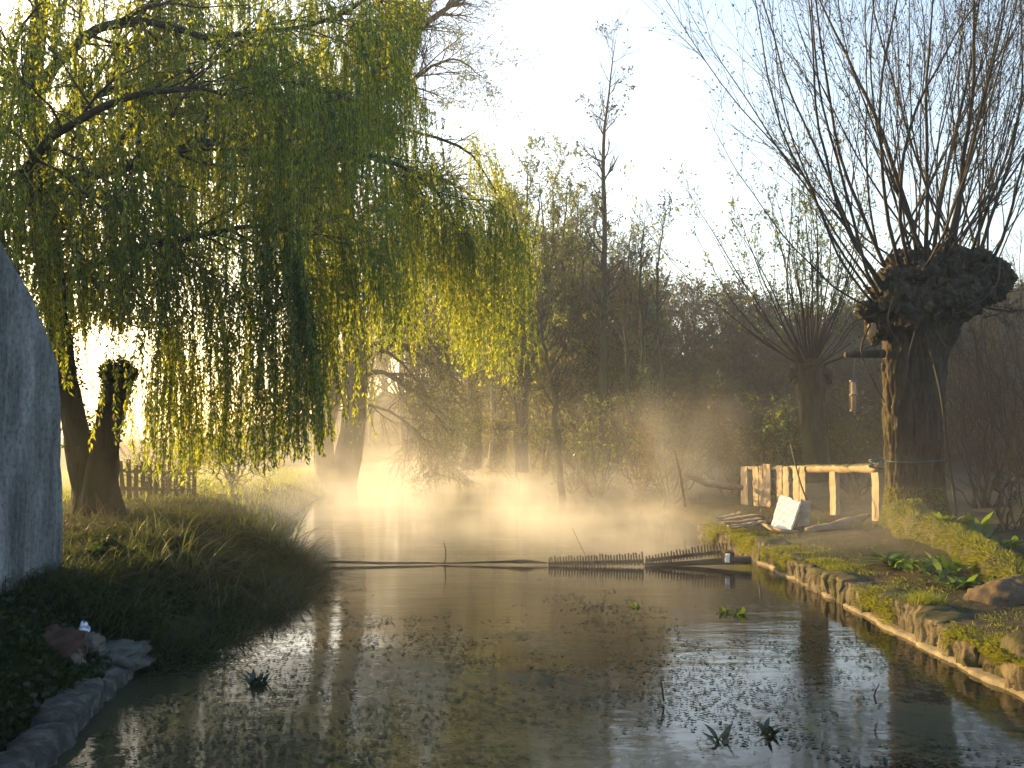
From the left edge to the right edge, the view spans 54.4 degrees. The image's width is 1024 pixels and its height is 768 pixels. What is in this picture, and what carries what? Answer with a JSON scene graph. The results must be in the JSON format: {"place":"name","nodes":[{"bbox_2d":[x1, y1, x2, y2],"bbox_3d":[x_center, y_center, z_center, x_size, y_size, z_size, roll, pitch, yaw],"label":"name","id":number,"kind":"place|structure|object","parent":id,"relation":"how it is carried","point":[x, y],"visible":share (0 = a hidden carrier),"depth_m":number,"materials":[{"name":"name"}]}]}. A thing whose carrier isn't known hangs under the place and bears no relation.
{"place":"outdoors","nodes":[
{"label":"outdoors","id":0,"kind":"place"},
{"bbox_2d":[62,495,269,547],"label":"shade grass","id":1,"kind":"structure","parent":0,"point":[65,505],"depth_m":15.72,"materials":[{"name":"green plant"}]},
{"bbox_2d":[0,383,1023,750],"bbox_3d":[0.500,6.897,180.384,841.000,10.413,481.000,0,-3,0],"label":"ground","id":2,"kind":"structure","parent":0,"point":[850,541],"depth_m":26.36,"materials":[{"name":"soil"}]},
{"bbox_2d":[0,241,62,593],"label":"white house","id":3,"kind":"structure","parent":2,"relation":"on","point":[31,517],"depth_m":10.13,"materials":[{"name":"paint"}]},
{"bbox_2d":[38,624,85,659],"bbox_3d":[-3.983,2.321,8.669,0.513,0.419,0.477,0,-3,0],"label":"bank stone","id":4,"kind":"object","parent":2,"relation":"on","point":[67,642],"visible":0.45,"depth_m":8.58,"materials":[{"name":"stone"}]},
{"bbox_2d":[0,664,133,767],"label":"kerb stone","id":5,"kind":"object","parent":2,"relation":"on","point":[47,738],"visible":0.71,"depth_m":7.21,"materials":[{"name":"grey stone"}]},
{"bbox_2d":[70,648,85,666],"bbox_3d":[-3.817,2.397,8.612,0.244,0.234,0.239,0,-3,0],"label":"bank stone","id":6,"kind":"object","parent":2,"relation":"on","point":[75,658],"visible":0.3,"depth_m":8.55,"materials":[{"name":"grey stone"}]},
{"bbox_2d":[84,630,105,654],"bbox_3d":[-3.810,2.358,8.991,0.303,0.247,0.287,0,-3,0],"label":"bank stone","id":7,"kind":"object","parent":2,"relation":"on","point":[94,641],"visible":0.42,"depth_m":8.93,"materials":[{"name":"grey stone"}]},
{"bbox_2d":[0,534,210,751],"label":"ivy","id":8,"kind":"object","parent":2,"relation":"on","point":[25,669],"visible":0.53,"depth_m":8.65,"materials":[{"name":"green plant"}]},
{"bbox_2d":[78,620,89,631],"bbox_3d":[-3.900,2.248,9.088,0.124,0.180,0.102,0,-3,0],"label":"litter scrap","id":9,"kind":"object","parent":8,"relation":"on","point":[83,625],"visible":0.6,"depth_m":9.06,"materials":[{"name":"white plastic"}]},
{"bbox_2d":[94,638,155,675],"bbox_3d":[-3.748,2.513,9.195,0.790,0.275,0.747,0,-3,0],"label":"bank stone","id":10,"kind":"object","parent":2,"relation":"on","point":[120,655],"visible":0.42,"depth_m":9.08,"materials":[{"name":"grey stone"}]},
{"bbox_2d":[140,378,165,438],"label":"meadow tree","id":11,"kind":"object","parent":2,"relation":"on","point":[154,400],"visible":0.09,"depth_m":149.65,"materials":[{"name":"green plant"}]},
{"bbox_2d":[119,459,196,499],"bbox_3d":[-7.676,2.052,21.319,0.173,0.912,2.527,-1,-3,26],"label":"picket fence","id":12,"kind":"object","parent":2,"relation":"on","point":[129,488],"visible":0.45,"depth_m":21.07,"materials":[{"name":"brown wood"}]},
{"bbox_2d":[74,497,245,546],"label":"reed clump","id":13,"kind":"object","parent":2,"relation":"on","point":[148,526],"visible":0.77,"depth_m":12.90,"materials":[{"name":"green plant"}]},
{"bbox_2d":[63,485,259,541],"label":"dead stalks","id":14,"kind":"object","parent":2,"relation":"on","point":[127,508],"visible":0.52,"depth_m":15.04,"materials":[{"name":"plant"}]},
{"bbox_2d":[119,404,224,498],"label":"hedge bush","id":15,"kind":"object","parent":2,"relation":"on","point":[165,484],"visible":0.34,"depth_m":21.30,"materials":[{"name":"green plant"}]},
{"bbox_2d":[0,494,373,682],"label":"bank grass","id":16,"kind":"structure","parent":2,"relation":"on","point":[78,573],"depth_m":11.77,"materials":[{"name":"green plant"}]},
{"bbox_2d":[61,465,333,541],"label":"meadow grass","id":17,"kind":"structure","parent":2,"relation":"on","point":[66,486],"depth_m":28.40,"materials":[{"name":"green plant"}]},
{"bbox_2d":[109,514,340,621],"bbox_3d":[-3.397,2.138,11.756,3.264,1.345,2.830,0,-3,0],"label":"reed clump","id":18,"kind":"object","parent":2,"relation":"on","point":[181,551],"visible":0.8,"depth_m":11.87,"materials":[{"name":"green plant"}]},
{"bbox_2d":[190,408,299,498],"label":"hedge bush","id":19,"kind":"object","parent":2,"relation":"on","point":[232,477],"visible":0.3,"depth_m":25.70,"materials":[{"name":"green plant"}]},
{"bbox_2d":[234,352,255,420],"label":"meadow tree","id":20,"kind":"object","parent":2,"relation":"on","point":[242,383],"visible":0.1,"depth_m":165.06,"materials":[{"name":"green plant"}]},
{"bbox_2d":[226,491,322,555],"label":"reed clump","id":21,"kind":"object","parent":2,"relation":"on","point":[250,524],"visible":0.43,"depth_m":15.57,"materials":[{"name":"green plant"}]},
{"bbox_2d":[0,0,581,516],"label":"willow tree","id":22,"kind":"object","parent":2,"relation":"on","point":[296,142],"visible":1,"depth_m":14.76,"materials":[{"name":"green plant"}]},
{"bbox_2d":[212,565,371,618],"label":"reed clump","id":23,"kind":"object","parent":2,"relation":"on","point":[275,596],"visible":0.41,"depth_m":12.52,"materials":[{"name":"green plant"}]},
{"bbox_2d":[224,501,380,578],"bbox_3d":[-3.481,2.475,15.501,3.229,1.418,3.300,0,-3,0],"label":"reed clump","id":24,"kind":"object","parent":2,"relation":"on","point":[277,539],"visible":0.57,"depth_m":15.48,"materials":[{"name":"green plant"}]},
{"bbox_2d":[254,0,539,494],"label":"riverside tree","id":25,"kind":"object","parent":2,"relation":"on","point":[340,468],"visible":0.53,"depth_m":41.40,"materials":[{"name":"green plant"}]},
{"bbox_2d":[428,218,501,470],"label":"bend tree","id":26,"kind":"object","parent":2,"relation":"on","point":[471,458],"visible":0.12,"depth_m":55.55,"materials":[{"name":"brown plant"}]},
{"bbox_2d":[481,213,511,468],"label":"bend tree","id":27,"kind":"object","parent":2,"relation":"on","point":[503,448],"visible":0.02,"depth_m":57.09,"materials":[{"name":"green plant"}]},
{"bbox_2d":[458,179,539,472],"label":"alder tree","id":28,"kind":"object","parent":2,"relation":"on","point":[493,444],"visible":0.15,"depth_m":51.87,"materials":[{"name":"green plant"}]},
{"bbox_2d":[453,406,566,483],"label":"bank shrub","id":29,"kind":"object","parent":2,"relation":"on","point":[511,462],"visible":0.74,"depth_m":45.19,"materials":[{"name":"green plant"}]},
{"bbox_2d":[471,129,589,472],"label":"alder tree","id":30,"kind":"object","parent":2,"relation":"on","point":[521,458],"visible":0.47,"depth_m":43.54,"materials":[{"name":"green plant"}]},
{"bbox_2d":[512,269,584,497],"bbox_3d":[1.461,-0.118,35.188,2.477,8.417,2.850,2,-4,-35],"label":"leaning sapling","id":31,"kind":"object","parent":2,"relation":"on","point":[556,381],"visible":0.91,"depth_m":34.96,"materials":[{"name":"brown plant"}]},
{"bbox_2d":[512,128,615,474],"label":"alder tree","id":32,"kind":"object","parent":2,"relation":"on","point":[554,213],"visible":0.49,"depth_m":47.34,"materials":[{"name":"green plant"}]},
{"bbox_2d":[515,406,614,494],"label":"bank shrub","id":33,"kind":"object","parent":2,"relation":"on","point":[550,466],"visible":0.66,"depth_m":36.74,"materials":[{"name":"green plant"}]},
{"bbox_2d":[538,170,626,463],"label":"alder tree","id":34,"kind":"object","parent":2,"relation":"on","point":[597,210],"visible":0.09,"depth_m":53.97,"materials":[{"name":"green plant"}]},
{"bbox_2d":[501,380,686,501],"bbox_3d":[3.123,2.084,34.731,4.874,4.368,5.476,-2,-4,38],"label":"bank shrub","id":35,"kind":"object","parent":2,"relation":"on","point":[603,460],"visible":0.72,"depth_m":34.16,"materials":[{"name":"green plant"}]},
{"bbox_2d":[569,8,649,471],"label":"slender tree","id":36,"kind":"object","parent":2,"relation":"on","point":[605,286],"visible":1,"depth_m":40.29,"materials":[{"name":"brown plant"}]},
{"bbox_2d":[579,217,672,470],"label":"alder tree","id":37,"kind":"object","parent":2,"relation":"on","point":[616,251],"visible":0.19,"depth_m":49.57,"materials":[{"name":"green plant"}]},
{"bbox_2d":[597,218,656,476],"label":"young tree","id":38,"kind":"object","parent":2,"relation":"on","point":[625,329],"visible":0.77,"depth_m":42.05,"materials":[{"name":"brown plant"}]},
{"bbox_2d":[612,192,673,476],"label":"young tree","id":39,"kind":"object","parent":2,"relation":"on","point":[638,305],"visible":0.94,"depth_m":41.18,"materials":[{"name":"brown plant"}]},
{"bbox_2d":[566,356,725,502],"bbox_3d":[4.124,1.414,30.770,4.863,4.505,3.015,0,-3,0],"label":"bank shrub","id":40,"kind":"object","parent":2,"relation":"on","point":[641,492],"visible":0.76,"depth_m":30.64,"materials":[{"name":"green plant"}]},
{"bbox_2d":[287,191,1023,475],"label":"woodland","id":41,"kind":"object","parent":2,"relation":"on","point":[572,395],"depth_m":49.87,"materials":[{"name":"green plant"}]},
{"bbox_2d":[629,189,690,473],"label":"young tree","id":42,"kind":"object","parent":2,"relation":"on","point":[658,324],"visible":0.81,"depth_m":43.22,"materials":[{"name":"brown plant"}]},
{"bbox_2d":[673,450,686,506],"bbox_3d":[4.198,2.361,24.910,0.332,1.433,0.076,0,-3,0],"label":"stake","id":43,"kind":"object","parent":2,"relation":"on","point":[680,480],"visible":1,"depth_m":24.89,"materials":[{"name":"wood"}]},
{"bbox_2d":[623,385,763,510],"bbox_3d":[5.273,1.940,29.174,4.340,3.772,3.595,0,-3,0],"label":"bank shrub","id":44,"kind":"object","parent":2,"relation":"on","point":[646,429],"visible":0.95,"depth_m":28.53,"materials":[{"name":"green plant"}]},
{"bbox_2d":[683,471,743,489],"bbox_3d":[5.346,2.563,26.352,1.615,0.499,0.339,0,-3,-3],"label":"fallen log","id":45,"kind":"object","parent":2,"relation":"on","point":[708,482],"visible":1,"depth_m":26.25,"materials":[{"name":"wood"}]},
{"bbox_2d":[716,514,759,520],"bbox_3d":[5.006,2.955,22.033,1.443,0.079,0.269,3,-4,-45],"label":"drift board","id":46,"kind":"object","parent":2,"relation":"on","point":[738,517],"visible":0.94,"depth_m":21.93,"materials":[{"name":"brown wood"}]},
{"bbox_2d":[719,517,761,524],"bbox_3d":[4.773,2.856,20.786,1.068,0.107,0.180,2,-3,-31],"label":"drift board","id":47,"kind":"object","parent":2,"relation":"on","point":[740,521],"visible":0.99,"depth_m":20.68,"materials":[{"name":"brown wood"}]},
{"bbox_2d":[682,394,799,496],"bbox_3d":[6.988,2.022,30.953,3.877,3.705,4.636,-2,-3,31],"label":"bank shrub","id":48,"kind":"object","parent":2,"relation":"on","point":[733,462],"visible":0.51,"depth_m":30.91,"materials":[{"name":"plant"}]},
{"bbox_2d":[760,523,798,532],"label":"drift branch","id":49,"kind":"object","parent":2,"relation":"on","point":[774,529],"visible":0.88,"depth_m":19.15,"materials":[{"name":"brown wood"}]},
{"bbox_2d":[771,495,800,529],"bbox_3d":[5.612,2.661,20.404,0.543,0.635,2.187,-1,-3,22],"label":"white board","id":50,"kind":"object","parent":2,"relation":"on","point":[786,513],"visible":0.88,"depth_m":20.36,"materials":[{"name":"white wood"}]},
{"bbox_2d":[718,391,871,499],"bbox_3d":[7.457,1.735,29.171,4.749,3.411,4.372,2,-4,-39],"label":"bank shrub","id":51,"kind":"object","parent":2,"relation":"on","point":[765,459],"visible":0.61,"depth_m":28.96,"materials":[{"name":"green plant"}]},
{"bbox_2d":[798,499,810,526],"bbox_3d":[6.000,2.686,20.393,0.247,0.639,0.794,-1,-3,23],"label":"loose plank","id":52,"kind":"object","parent":2,"relation":"on","point":[804,514],"visible":0.81,"depth_m":20.43,"materials":[{"name":"grey wood"}]},
{"bbox_2d":[741,444,884,520],"bbox_3d":[6.522,2.296,23.784,1.109,1.747,6.897,1,-3,-11],"label":"plank fence","id":53,"kind":"object","parent":2,"relation":"on","point":[761,482],"visible":0.92,"depth_m":23.70,"materials":[{"name":"brown wood"}]},
{"bbox_2d":[605,264,1023,464],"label":"woodland foliage","id":54,"kind":"object","parent":2,"relation":"on","point":[737,349],"visible":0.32,"depth_m":52.37,"materials":[{"name":"green plant"}]},
{"bbox_2d":[618,104,1012,482],"bbox_3d":[8.232,-2.550,27.320,10.701,10.472,6.492,1,-3,-19],"label":"pollard","id":55,"kind":"object","parent":2,"relation":"on","point":[811,373],"visible":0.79,"depth_m":26.85,"materials":[{"name":"brown plant"}]},
{"bbox_2d":[778,384,884,498],"bbox_3d":[10.017,1.663,29.293,4.627,3.506,3.639,-2,-3,29],"label":"bank shrub","id":56,"kind":"object","parent":2,"relation":"on","point":[854,495],"visible":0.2,"depth_m":29.08,"materials":[{"name":"green plant"}]},
{"bbox_2d":[642,0,1023,527],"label":"pollard willow","id":57,"kind":"object","parent":2,"relation":"on","point":[919,293],"visible":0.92,"depth_m":18.85,"materials":[{"name":"brown plant"}]},
{"bbox_2d":[848,358,859,410],"bbox_3d":[6.508,-0.021,18.976,0.178,1.082,0.146,-2,-4,39],"label":"bird feeder","id":58,"kind":"object","parent":57,"relation":"hanging from","point":[854,402],"visible":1,"depth_m":18.92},
{"bbox_2d":[868,457,945,468],"bbox_3d":[7.577,1.592,19.709,1.016,0.253,2.066,1,-3,-20],"label":"blue rope","id":59,"kind":"object","parent":57,"relation":"attached to","point":[871,461],"visible":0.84,"depth_m":20.51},
{"bbox_2d":[804,513,870,532],"bbox_3d":[6.396,2.762,19.562,1.504,0.409,0.257,1,-3,-24],"label":"driftwood log","id":60,"kind":"object","parent":2,"relation":"on","point":[849,522],"visible":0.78,"depth_m":19.49,"materials":[{"name":"wood"}]},
{"bbox_2d":[697,521,1023,698],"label":"stone wall","id":61,"kind":"structure","parent":2,"relation":"on","point":[932,629],"depth_m":11.64,"materials":[{"name":"grey stone"}]},
{"bbox_2d":[716,511,743,519],"bbox_3d":[4.691,2.829,21.426,0.140,0.105,1.224,-2,-4,35],"label":"drift board","id":62,"kind":"object","parent":61,"relation":"on","point":[728,515],"visible":1,"depth_m":21.34,"materials":[{"name":"brown wood"}]},
{"bbox_2d":[727,522,751,526],"bbox_3d":[4.322,2.674,18.920,0.456,0.101,0.137,0,-3,-7],"label":"drift board","id":63,"kind":"object","parent":61,"relation":"on","point":[744,524],"visible":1,"depth_m":18.87,"materials":[{"name":"brown wood"}]},
{"bbox_2d":[730,520,765,529],"bbox_3d":[4.651,2.768,19.609,0.150,0.091,1.386,-2,-4,38],"label":"drift board","id":64,"kind":"object","parent":61,"relation":"on","point":[754,523],"visible":0.8,"depth_m":19.65,"materials":[{"name":"wood"}]},
{"bbox_2d":[853,549,928,566],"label":"dock plant","id":65,"kind":"object","parent":2,"relation":"on","point":[894,556],"visible":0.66,"depth_m":14.20,"materials":[{"name":"green plant"}]},
{"bbox_2d":[765,198,1023,507],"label":"bare shrub","id":66,"kind":"object","parent":2,"relation":"on","point":[983,504],"visible":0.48,"depth_m":24.18,"materials":[{"name":"brown plant"}]},
{"bbox_2d":[825,296,1022,469],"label":"bare shrub","id":67,"kind":"object","parent":2,"relation":"on","point":[950,436],"visible":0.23,"depth_m":26.72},
{"bbox_2d":[893,587,959,605],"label":"grass tuft","id":68,"kind":"object","parent":2,"relation":"on","point":[924,599],"visible":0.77,"depth_m":10.99,"materials":[{"name":"green plant"}]},
{"bbox_2d":[877,550,980,575],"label":"dock plant","id":69,"kind":"object","parent":2,"relation":"on","point":[926,566],"visible":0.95,"depth_m":13.17,"materials":[{"name":"green plant"}]},
{"bbox_2d":[905,569,995,588],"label":"dock plant","id":70,"kind":"object","parent":2,"relation":"on","point":[970,582],"visible":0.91,"depth_m":12.30,"materials":[{"name":"green plant"}]},
{"bbox_2d":[885,496,1023,583],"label":"mossy log","id":71,"kind":"object","parent":2,"relation":"on","point":[976,552],"visible":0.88,"depth_m":15.29,"materials":[{"name":"green plant"}]},
{"bbox_2d":[919,511,966,523],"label":"dock plant","id":72,"kind":"object","parent":71,"relation":"on","point":[946,517],"visible":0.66,"depth_m":16.79,"materials":[{"name":"green plant"}]},
{"bbox_2d":[900,191,1023,506],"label":"bare shrub","id":73,"kind":"object","parent":2,"relation":"on","point":[1012,348],"visible":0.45,"depth_m":23.77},
{"bbox_2d":[948,511,994,537],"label":"dock plant","id":74,"kind":"object","parent":2,"relation":"on","point":[972,524],"visible":0.6,"depth_m":16.66,"materials":[{"name":"green plant"}]},
{"bbox_2d":[939,321,1023,532],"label":"bare shrub","id":75,"kind":"object","parent":2,"relation":"on","point":[1010,494],"visible":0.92,"depth_m":18.27,"materials":[{"name":"brown plant"}]},
{"bbox_2d":[962,575,1023,606],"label":"boulder","id":76,"kind":"object","parent":2,"relation":"on","point":[1007,591],"visible":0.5,"depth_m":11.25,"materials":[{"name":"grey stone"}]},
{"bbox_2d":[983,535,1023,547],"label":"dock plant","id":77,"kind":"object","parent":2,"relation":"on","point":[1015,542],"visible":0.81,"depth_m":15.33,"materials":[{"name":"green plant"}]},
{"bbox_2d":[999,630,1023,684],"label":"corner stone","id":78,"kind":"object","parent":2,"relation":"on","point":[1013,642],"visible":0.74,"depth_m":8.61,"materials":[{"name":"beige stone"}]},
{"bbox_2d":[0,0,1023,437],"label":"sky","id":79,"kind":"structure","parent":0,"point":[667,119],"materials":[{"name":"white"}]},
{"bbox_2d":[50,451,1023,767],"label":"river water","id":80,"kind":"structure","parent":0,"point":[370,517],"depth_m":9.52,"materials":[{"name":"black liquid"}]},
{"bbox_2d":[236,668,275,685],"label":"water plant","id":81,"kind":"object","parent":80,"relation":"on","point":[253,680],"visible":1,"depth_m":8.80,"materials":[{"name":"green plant"}]},
{"bbox_2d":[324,561,441,564],"bbox_3d":[-2.127,3.029,16.889,2.147,0.066,0.087,0,-3,-2],"label":"floating boom","id":82,"kind":"object","parent":80,"relation":"on","point":[367,562],"visible":0.9,"depth_m":16.85,"materials":[{"name":"brown wood"}]},
{"bbox_2d":[442,559,547,563],"bbox_3d":[-0.291,3.018,16.901,1.793,0.083,0.087,0,-3,3],"label":"floating boom","id":83,"kind":"object","parent":80,"relation":"on","point":[520,561],"visible":1,"depth_m":16.89,"materials":[{"name":"brown wood"}]},
{"bbox_2d":[65,566,1023,767],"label":"duckweed","id":84,"kind":"object","parent":80,"relation":"on","point":[280,750],"visible":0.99,"depth_m":8.00,"materials":[{"name":"green plant"}]},
{"bbox_2d":[548,552,643,566],"bbox_3d":[1.409,2.949,16.734,1.610,0.275,0.093,0,-3,4],"label":"weir screen","id":85,"kind":"object","parent":80,"relation":"on","point":[639,561],"visible":1,"depth_m":16.70,"materials":[{"name":"brown wood"}]},
{"bbox_2d":[628,602,639,607],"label":"water plant","id":86,"kind":"object","parent":80,"relation":"on","point":[634,605],"visible":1,"depth_m":12.76,"materials":[{"name":"green plant"}]},
{"bbox_2d":[659,677,664,701],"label":"twig","id":87,"kind":"object","parent":80,"relation":"on","point":[662,690],"visible":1,"depth_m":8.18,"materials":[{"name":"brown wood"}]},
{"bbox_2d":[645,543,726,562],"bbox_3d":[2.946,2.870,16.838,1.390,0.375,0.092,0,-3,4],"label":"weir screen","id":88,"kind":"object","parent":80,"relation":"on","point":[686,555],"visible":0.92,"depth_m":16.81,"materials":[{"name":"brown wood"}]},
{"bbox_2d":[644,556,751,565],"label":"weir beam","id":89,"kind":"structure","parent":80,"relation":"on","point":[744,560],"depth_m":16.69,"materials":[{"name":"brown wood"}]},
{"bbox_2d":[721,549,734,563],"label":"brick pier","id":90,"kind":"structure","parent":89,"relation":"on","point":[728,556],"depth_m":16.37,"materials":[{"name":"brick"}]},
{"bbox_2d":[701,724,737,744],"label":"water plant","id":91,"kind":"object","parent":80,"relation":"on","point":[725,734],"visible":1,"depth_m":7.16,"materials":[{"name":"green plant"}]},
{"bbox_2d":[719,604,731,612],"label":"water plant","id":92,"kind":"object","parent":80,"relation":"on","point":[724,608],"visible":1,"depth_m":12.38,"materials":[{"name":"green plant"}]},
{"bbox_2d":[734,606,745,614],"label":"water plant","id":93,"kind":"object","parent":80,"relation":"on","point":[742,611],"visible":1,"depth_m":12.22,"materials":[{"name":"green plant"}]},
{"bbox_2d":[754,717,783,735],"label":"water plant","id":94,"kind":"object","parent":80,"relation":"on","point":[766,728],"visible":1,"depth_m":7.37,"materials":[{"name":"green plant"}]},
{"bbox_2d":[873,683,879,703],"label":"twig","id":95,"kind":"object","parent":80,"relation":"on","point":[875,694],"visible":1,"depth_m":7.88,"materials":[{"name":"wood"}]},
{"bbox_2d":[571,476,1023,629],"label":"sparse grass","id":96,"kind":"structure","parent":0,"point":[820,534],"depth_m":20.61,"materials":[{"name":"green plant"}]}
]}

